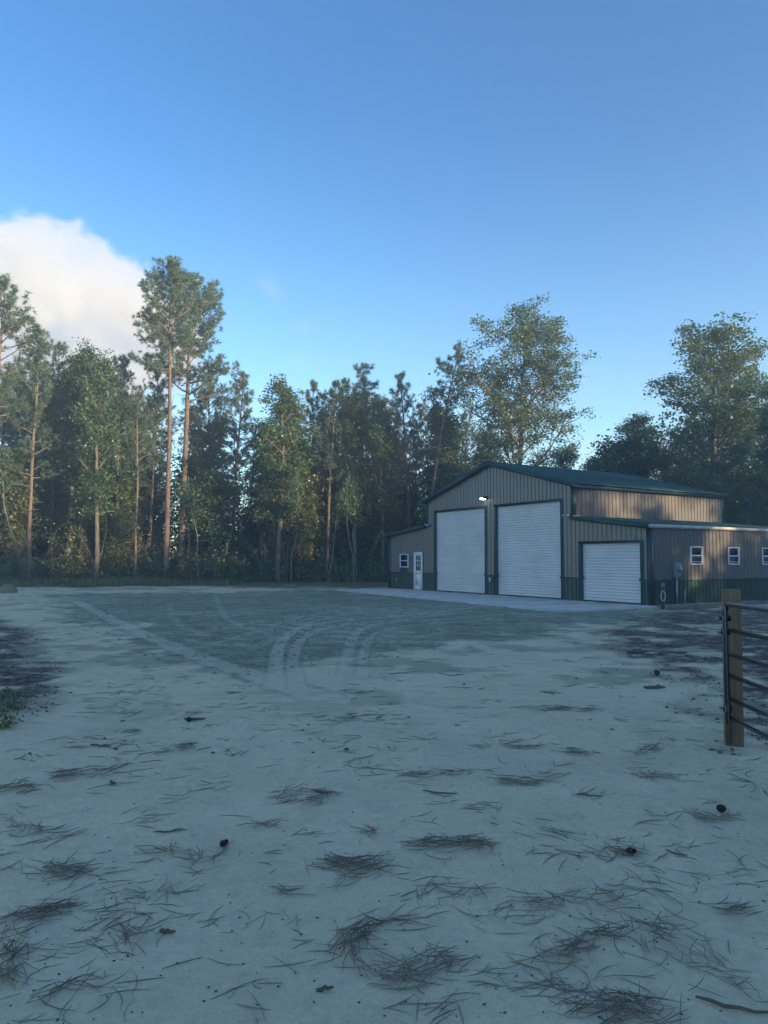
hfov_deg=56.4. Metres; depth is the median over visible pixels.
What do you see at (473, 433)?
pine tree
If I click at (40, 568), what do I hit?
shrub
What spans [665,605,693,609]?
landscape timber
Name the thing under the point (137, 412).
young tree
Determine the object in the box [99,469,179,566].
understorey tree
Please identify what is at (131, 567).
shrub
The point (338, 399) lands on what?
pine tree
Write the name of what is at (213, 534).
understorey tree
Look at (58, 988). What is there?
pine straw heap
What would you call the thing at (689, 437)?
pine tree
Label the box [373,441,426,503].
broadleaf tree
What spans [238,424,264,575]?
pine tree
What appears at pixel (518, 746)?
pine straw heap
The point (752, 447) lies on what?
pine tree
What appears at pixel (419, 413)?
pine tree
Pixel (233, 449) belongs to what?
pine tree
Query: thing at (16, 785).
pine straw heap
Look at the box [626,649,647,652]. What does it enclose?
fallen twig
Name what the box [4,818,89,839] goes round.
pine straw heap
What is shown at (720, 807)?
pine cone
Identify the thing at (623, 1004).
pine straw heap
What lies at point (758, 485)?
broadleaf tree
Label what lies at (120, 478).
understorey tree
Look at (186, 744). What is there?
pine straw heap
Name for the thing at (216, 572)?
shrub
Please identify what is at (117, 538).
understorey tree
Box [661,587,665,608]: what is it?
garden tap
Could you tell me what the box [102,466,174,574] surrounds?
understorey tree
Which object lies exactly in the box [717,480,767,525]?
understorey tree
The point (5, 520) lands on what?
understorey tree
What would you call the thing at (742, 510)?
understorey tree
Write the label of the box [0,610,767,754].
bark litter
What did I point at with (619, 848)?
pine straw heap
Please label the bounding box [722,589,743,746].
gate post
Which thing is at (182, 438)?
pine tree
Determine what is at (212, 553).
bare stem
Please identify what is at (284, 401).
broadleaf tree
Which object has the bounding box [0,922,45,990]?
pine straw heap
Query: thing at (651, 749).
pine straw heap
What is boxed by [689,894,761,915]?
pine straw heap
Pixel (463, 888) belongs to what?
pine straw heap
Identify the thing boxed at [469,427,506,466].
broadleaf tree
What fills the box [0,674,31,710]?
weed
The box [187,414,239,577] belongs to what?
broadleaf tree
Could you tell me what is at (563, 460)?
broadleaf tree
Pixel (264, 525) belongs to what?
understorey tree
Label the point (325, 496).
understorey tree
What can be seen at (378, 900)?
bark crumbs
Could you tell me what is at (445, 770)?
pine straw heap
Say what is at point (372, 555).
bare stem
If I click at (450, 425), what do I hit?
broadleaf tree
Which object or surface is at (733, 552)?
window
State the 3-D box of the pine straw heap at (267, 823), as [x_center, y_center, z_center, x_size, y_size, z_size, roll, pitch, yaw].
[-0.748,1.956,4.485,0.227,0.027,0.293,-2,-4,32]
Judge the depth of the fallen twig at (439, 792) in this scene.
5.13 m
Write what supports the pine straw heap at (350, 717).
on the ground at (522, 671)
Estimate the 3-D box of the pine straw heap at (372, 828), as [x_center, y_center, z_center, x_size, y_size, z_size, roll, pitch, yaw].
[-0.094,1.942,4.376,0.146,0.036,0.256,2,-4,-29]
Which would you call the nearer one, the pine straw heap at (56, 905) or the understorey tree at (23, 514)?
the pine straw heap at (56, 905)
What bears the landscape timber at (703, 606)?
on the ground at (522, 671)
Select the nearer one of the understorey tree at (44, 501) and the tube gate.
the tube gate
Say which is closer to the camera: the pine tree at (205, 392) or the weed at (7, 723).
the weed at (7, 723)
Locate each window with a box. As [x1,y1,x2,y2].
[400,554,408,566]
[690,546,703,564]
[728,547,739,564]
[762,548,767,564]
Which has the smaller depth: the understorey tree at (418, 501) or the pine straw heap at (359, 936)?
the pine straw heap at (359, 936)
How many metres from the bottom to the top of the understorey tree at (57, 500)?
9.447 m
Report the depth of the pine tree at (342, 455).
60.80 m
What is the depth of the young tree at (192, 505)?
49.55 m
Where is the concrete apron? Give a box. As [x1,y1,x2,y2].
[338,588,660,612]
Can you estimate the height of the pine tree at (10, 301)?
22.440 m
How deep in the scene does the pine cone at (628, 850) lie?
4.06 m
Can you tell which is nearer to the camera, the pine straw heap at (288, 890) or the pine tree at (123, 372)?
the pine straw heap at (288, 890)
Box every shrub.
[0,554,29,582]
[26,559,60,581]
[50,552,85,579]
[121,558,145,576]
[160,542,209,578]
[199,555,227,580]
[223,552,252,580]
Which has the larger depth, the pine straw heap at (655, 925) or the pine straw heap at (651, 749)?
the pine straw heap at (651, 749)
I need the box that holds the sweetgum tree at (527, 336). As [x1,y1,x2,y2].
[418,292,600,474]
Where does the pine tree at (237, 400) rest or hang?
on the ground at (522, 671)
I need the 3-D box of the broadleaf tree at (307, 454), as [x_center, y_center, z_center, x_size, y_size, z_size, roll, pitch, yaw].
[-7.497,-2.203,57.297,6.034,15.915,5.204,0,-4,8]
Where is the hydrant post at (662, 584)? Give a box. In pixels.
[661,583,664,608]
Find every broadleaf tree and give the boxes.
[11,378,75,575]
[25,349,127,577]
[28,337,130,578]
[62,348,132,579]
[75,396,162,515]
[130,388,182,522]
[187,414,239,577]
[236,373,316,581]
[237,416,277,568]
[250,386,324,576]
[310,411,341,523]
[319,386,381,577]
[358,394,408,579]
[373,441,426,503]
[402,401,469,523]
[413,404,471,502]
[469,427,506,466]
[548,446,585,469]
[579,456,601,470]
[613,410,680,482]
[658,419,719,486]
[695,404,750,462]
[736,395,767,526]
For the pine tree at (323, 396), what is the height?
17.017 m
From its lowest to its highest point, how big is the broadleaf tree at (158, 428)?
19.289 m
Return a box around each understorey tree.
[0,437,60,577]
[0,442,47,574]
[0,490,46,576]
[10,518,54,570]
[25,491,109,579]
[26,464,63,563]
[33,481,77,563]
[40,454,157,574]
[88,499,149,576]
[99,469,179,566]
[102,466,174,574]
[154,450,243,576]
[170,467,266,577]
[175,490,234,573]
[224,501,264,576]
[242,448,345,576]
[243,499,281,563]
[251,433,369,577]
[251,466,324,580]
[255,526,274,568]
[311,484,346,569]
[316,468,370,572]
[318,481,383,577]
[340,465,426,575]
[357,488,413,577]
[379,488,426,570]
[409,460,468,524]
[584,429,664,476]
[662,467,725,520]
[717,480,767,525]
[722,470,767,525]
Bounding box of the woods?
[62,452,694,572]
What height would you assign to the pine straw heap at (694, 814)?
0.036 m
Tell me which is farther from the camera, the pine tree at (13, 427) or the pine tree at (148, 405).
the pine tree at (13, 427)
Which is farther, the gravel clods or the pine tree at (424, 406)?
the pine tree at (424, 406)
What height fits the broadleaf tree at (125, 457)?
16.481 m
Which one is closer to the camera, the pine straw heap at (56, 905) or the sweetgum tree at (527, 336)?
the pine straw heap at (56, 905)
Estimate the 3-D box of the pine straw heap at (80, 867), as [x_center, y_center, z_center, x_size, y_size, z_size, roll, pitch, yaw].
[-1.728,1.895,3.829,0.398,0.040,0.335,-1,-4,21]
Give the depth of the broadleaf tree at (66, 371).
55.77 m
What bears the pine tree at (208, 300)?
on the ground at (522, 671)
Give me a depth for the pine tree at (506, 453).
77.64 m
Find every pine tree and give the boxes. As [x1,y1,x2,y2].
[0,273,64,463]
[0,329,61,581]
[0,355,28,454]
[0,358,60,454]
[0,361,43,558]
[0,394,37,468]
[27,340,72,570]
[94,354,154,573]
[126,255,209,580]
[131,369,183,575]
[145,271,249,577]
[174,376,237,576]
[174,410,204,491]
[189,389,212,563]
[209,370,264,576]
[223,422,249,526]
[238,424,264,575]
[290,380,332,574]
[311,379,357,575]
[312,377,373,576]
[331,397,375,577]
[345,362,397,578]
[378,396,407,476]
[383,370,434,528]
[397,423,428,500]
[400,407,429,514]
[413,398,438,499]
[424,342,470,494]
[448,411,484,466]
[498,430,516,463]
[650,442,670,480]
[668,404,709,467]
[733,432,762,463]
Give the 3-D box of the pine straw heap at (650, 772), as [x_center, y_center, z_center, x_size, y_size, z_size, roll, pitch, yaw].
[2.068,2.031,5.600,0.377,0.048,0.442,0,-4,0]
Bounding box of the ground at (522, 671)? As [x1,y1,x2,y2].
[0,559,767,1023]
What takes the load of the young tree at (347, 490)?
on the ground at (522, 671)
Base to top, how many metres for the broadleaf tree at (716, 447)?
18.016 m
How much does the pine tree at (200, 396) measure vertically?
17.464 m
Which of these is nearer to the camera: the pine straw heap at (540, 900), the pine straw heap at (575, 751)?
the pine straw heap at (540, 900)
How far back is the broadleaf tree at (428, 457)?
60.51 m
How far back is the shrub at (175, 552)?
56.65 m
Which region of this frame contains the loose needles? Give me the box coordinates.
[0,617,767,1023]
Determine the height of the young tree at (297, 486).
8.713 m
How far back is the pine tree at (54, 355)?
56.98 m
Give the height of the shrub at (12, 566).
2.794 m
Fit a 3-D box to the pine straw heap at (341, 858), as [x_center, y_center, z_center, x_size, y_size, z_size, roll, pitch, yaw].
[-0.114,1.915,3.923,0.556,0.038,0.349,-1,-4,21]
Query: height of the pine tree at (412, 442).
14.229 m
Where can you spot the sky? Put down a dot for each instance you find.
(358, 181)
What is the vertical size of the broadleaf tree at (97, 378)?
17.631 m
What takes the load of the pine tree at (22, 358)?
on the ground at (522, 671)
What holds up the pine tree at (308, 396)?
on the ground at (522, 671)
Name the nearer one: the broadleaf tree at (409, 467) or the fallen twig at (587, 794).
the fallen twig at (587, 794)
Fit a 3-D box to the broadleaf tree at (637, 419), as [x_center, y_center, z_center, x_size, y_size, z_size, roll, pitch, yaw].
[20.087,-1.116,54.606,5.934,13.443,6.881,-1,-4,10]
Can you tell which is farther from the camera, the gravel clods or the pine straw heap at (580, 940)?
the gravel clods
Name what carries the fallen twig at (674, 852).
on the ground at (522, 671)
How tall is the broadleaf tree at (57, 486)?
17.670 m
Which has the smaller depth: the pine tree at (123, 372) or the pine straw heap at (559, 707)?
the pine straw heap at (559, 707)
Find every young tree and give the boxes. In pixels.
[0,443,23,581]
[118,382,153,578]
[173,478,204,579]
[285,466,310,581]
[327,491,348,580]
[335,474,357,582]
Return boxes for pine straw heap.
[0,777,41,794]
[0,895,88,933]
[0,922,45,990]
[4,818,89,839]
[22,852,101,886]
[25,965,117,1004]
[43,756,133,781]
[108,922,161,939]
[133,839,235,862]
[153,739,208,753]
[236,817,288,828]
[266,782,343,804]
[270,883,311,896]
[307,850,412,878]
[307,908,476,990]
[327,860,383,890]
[329,713,384,721]
[350,824,379,839]
[394,832,499,853]
[395,767,494,777]
[414,876,500,898]
[467,740,545,749]
[487,774,550,785]
[502,919,642,967]
[506,888,565,910]
[538,704,604,711]
[551,747,599,754]
[559,886,653,913]
[559,980,690,1023]
[591,839,717,896]
[593,842,653,860]
[605,902,760,1001]
[622,738,668,754]
[623,761,679,781]
[679,807,746,826]
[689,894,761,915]
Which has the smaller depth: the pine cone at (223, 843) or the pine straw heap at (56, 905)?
the pine straw heap at (56, 905)
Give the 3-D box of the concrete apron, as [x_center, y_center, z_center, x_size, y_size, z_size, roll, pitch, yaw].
[7.217,4.025,34.406,14.697,0.200,18.050,2,-4,-31]
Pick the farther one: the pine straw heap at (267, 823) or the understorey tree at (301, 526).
the understorey tree at (301, 526)
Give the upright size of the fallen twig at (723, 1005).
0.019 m
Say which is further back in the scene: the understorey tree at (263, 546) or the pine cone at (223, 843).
the understorey tree at (263, 546)
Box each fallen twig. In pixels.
[90,744,110,746]
[153,828,185,832]
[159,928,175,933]
[184,717,205,720]
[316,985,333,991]
[422,790,456,793]
[577,793,600,796]
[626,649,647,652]
[643,684,665,688]
[665,849,685,854]
[695,995,767,1013]
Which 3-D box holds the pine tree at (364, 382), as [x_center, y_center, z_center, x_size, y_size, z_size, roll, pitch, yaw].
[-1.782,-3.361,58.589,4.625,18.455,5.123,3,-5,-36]
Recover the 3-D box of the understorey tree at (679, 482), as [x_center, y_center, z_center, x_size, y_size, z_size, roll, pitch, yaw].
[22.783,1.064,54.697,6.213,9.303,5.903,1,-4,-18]
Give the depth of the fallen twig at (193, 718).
7.40 m
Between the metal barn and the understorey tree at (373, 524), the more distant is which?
the understorey tree at (373, 524)
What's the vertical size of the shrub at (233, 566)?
2.792 m
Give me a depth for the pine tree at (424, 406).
82.97 m
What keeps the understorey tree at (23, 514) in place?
on the ground at (522, 671)
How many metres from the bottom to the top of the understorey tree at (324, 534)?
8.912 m
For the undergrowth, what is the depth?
53.56 m
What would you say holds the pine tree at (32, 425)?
on the ground at (522, 671)
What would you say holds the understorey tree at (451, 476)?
on the ground at (522, 671)
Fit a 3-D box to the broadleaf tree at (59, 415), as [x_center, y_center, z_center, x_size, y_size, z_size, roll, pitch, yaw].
[-23.902,-3.629,55.526,7.731,18.538,6.667,1,-4,-17]
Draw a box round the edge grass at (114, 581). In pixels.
[0,574,387,586]
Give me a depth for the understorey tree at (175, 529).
60.82 m
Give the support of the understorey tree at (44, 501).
on the ground at (522, 671)
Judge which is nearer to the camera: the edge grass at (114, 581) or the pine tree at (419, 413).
the edge grass at (114, 581)
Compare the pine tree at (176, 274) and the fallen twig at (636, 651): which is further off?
the pine tree at (176, 274)
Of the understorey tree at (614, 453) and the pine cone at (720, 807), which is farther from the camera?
the understorey tree at (614, 453)
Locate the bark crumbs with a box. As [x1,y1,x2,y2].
[0,638,767,1023]
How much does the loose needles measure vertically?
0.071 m
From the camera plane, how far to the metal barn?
30.53 m
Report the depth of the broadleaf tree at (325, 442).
77.90 m
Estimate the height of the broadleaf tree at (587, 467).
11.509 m
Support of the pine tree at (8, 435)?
on the ground at (522, 671)
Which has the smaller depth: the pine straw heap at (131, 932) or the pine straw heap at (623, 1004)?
the pine straw heap at (623, 1004)
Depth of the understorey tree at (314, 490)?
55.87 m
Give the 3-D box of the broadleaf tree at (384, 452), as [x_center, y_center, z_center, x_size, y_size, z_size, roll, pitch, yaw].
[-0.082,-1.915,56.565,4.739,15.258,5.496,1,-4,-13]
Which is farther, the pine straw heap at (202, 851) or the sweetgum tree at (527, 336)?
the sweetgum tree at (527, 336)
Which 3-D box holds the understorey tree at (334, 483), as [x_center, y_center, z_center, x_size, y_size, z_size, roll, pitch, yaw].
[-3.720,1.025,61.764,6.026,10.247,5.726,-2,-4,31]
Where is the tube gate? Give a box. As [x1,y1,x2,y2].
[717,602,767,738]
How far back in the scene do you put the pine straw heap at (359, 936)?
2.97 m
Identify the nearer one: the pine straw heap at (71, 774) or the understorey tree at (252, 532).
the pine straw heap at (71, 774)
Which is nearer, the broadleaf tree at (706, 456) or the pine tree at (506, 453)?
the broadleaf tree at (706, 456)
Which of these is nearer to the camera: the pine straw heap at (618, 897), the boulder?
the pine straw heap at (618, 897)
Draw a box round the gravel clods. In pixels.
[30,593,693,674]
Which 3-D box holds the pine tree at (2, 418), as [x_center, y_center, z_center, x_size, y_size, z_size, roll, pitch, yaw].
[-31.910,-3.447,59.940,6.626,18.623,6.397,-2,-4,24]
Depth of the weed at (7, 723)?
7.10 m
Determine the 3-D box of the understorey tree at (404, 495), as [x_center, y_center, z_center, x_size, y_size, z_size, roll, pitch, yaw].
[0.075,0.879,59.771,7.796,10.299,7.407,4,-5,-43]
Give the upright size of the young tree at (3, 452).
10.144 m
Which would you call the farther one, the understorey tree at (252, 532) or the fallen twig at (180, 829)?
the understorey tree at (252, 532)
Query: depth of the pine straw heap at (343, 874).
3.76 m
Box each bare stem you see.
[131,533,153,576]
[208,520,216,578]
[370,533,380,576]
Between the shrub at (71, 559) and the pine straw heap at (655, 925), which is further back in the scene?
the shrub at (71, 559)
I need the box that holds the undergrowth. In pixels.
[0,537,387,582]
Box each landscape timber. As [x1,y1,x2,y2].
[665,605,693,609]
[694,604,718,608]
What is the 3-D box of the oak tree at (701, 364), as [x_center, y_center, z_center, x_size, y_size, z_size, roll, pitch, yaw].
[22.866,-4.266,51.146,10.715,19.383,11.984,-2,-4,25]
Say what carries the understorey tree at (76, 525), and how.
on the ground at (522, 671)
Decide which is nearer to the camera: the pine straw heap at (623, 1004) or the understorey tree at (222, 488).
the pine straw heap at (623, 1004)
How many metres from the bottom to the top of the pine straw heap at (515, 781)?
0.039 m
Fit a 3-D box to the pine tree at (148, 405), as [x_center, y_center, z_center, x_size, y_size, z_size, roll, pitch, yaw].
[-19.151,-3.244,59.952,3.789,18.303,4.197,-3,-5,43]
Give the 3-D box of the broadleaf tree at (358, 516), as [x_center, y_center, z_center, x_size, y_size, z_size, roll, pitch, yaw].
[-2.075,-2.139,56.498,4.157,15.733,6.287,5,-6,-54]
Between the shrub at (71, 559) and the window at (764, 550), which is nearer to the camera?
the window at (764, 550)
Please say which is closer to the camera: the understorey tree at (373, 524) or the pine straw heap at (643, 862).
the pine straw heap at (643, 862)
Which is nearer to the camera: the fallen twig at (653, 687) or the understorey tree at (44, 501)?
the fallen twig at (653, 687)
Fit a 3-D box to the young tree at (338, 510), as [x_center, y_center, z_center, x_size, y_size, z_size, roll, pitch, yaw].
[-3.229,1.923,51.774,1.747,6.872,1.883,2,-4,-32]
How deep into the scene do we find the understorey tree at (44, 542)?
60.51 m
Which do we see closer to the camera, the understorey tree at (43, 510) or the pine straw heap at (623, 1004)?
the pine straw heap at (623, 1004)
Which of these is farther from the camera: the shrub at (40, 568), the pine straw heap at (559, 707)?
the shrub at (40, 568)
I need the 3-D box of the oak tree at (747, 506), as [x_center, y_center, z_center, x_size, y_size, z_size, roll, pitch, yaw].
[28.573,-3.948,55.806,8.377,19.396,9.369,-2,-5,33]
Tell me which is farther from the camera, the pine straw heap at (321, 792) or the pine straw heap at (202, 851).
the pine straw heap at (321, 792)
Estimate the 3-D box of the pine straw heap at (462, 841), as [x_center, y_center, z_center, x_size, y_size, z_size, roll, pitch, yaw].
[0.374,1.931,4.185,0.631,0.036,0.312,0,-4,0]
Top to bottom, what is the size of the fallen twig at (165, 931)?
0.024 m
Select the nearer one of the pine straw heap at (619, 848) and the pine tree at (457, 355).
the pine straw heap at (619, 848)
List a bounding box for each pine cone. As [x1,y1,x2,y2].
[219,838,227,846]
[626,846,636,855]
[716,804,726,812]
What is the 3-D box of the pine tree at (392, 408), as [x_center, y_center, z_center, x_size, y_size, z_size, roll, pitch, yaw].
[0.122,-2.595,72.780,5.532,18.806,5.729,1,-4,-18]
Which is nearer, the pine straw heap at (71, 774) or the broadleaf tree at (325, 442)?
the pine straw heap at (71, 774)
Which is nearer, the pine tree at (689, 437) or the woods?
the pine tree at (689, 437)
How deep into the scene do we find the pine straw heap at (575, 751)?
6.23 m
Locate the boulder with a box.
[0,584,17,592]
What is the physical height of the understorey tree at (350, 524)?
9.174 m
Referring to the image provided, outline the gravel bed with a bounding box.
[658,600,767,605]
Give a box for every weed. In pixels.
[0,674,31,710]
[0,697,24,729]
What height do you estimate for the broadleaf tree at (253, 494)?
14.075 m
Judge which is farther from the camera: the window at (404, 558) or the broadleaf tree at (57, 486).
the broadleaf tree at (57, 486)
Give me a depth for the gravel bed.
27.14 m
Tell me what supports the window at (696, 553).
in the metal barn
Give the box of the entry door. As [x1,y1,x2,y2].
[413,552,421,589]
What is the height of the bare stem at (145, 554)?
3.976 m
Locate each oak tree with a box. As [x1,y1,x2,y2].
[620,311,767,522]
[694,344,767,524]
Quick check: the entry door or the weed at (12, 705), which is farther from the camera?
the entry door
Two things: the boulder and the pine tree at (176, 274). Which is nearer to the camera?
the boulder
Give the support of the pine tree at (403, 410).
on the ground at (522, 671)
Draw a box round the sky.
[0,0,767,558]
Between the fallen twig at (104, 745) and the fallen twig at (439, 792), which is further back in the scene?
the fallen twig at (104, 745)
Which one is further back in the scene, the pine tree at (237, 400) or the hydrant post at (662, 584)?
the pine tree at (237, 400)
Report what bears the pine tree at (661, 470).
on the ground at (522, 671)
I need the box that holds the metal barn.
[385,461,767,605]

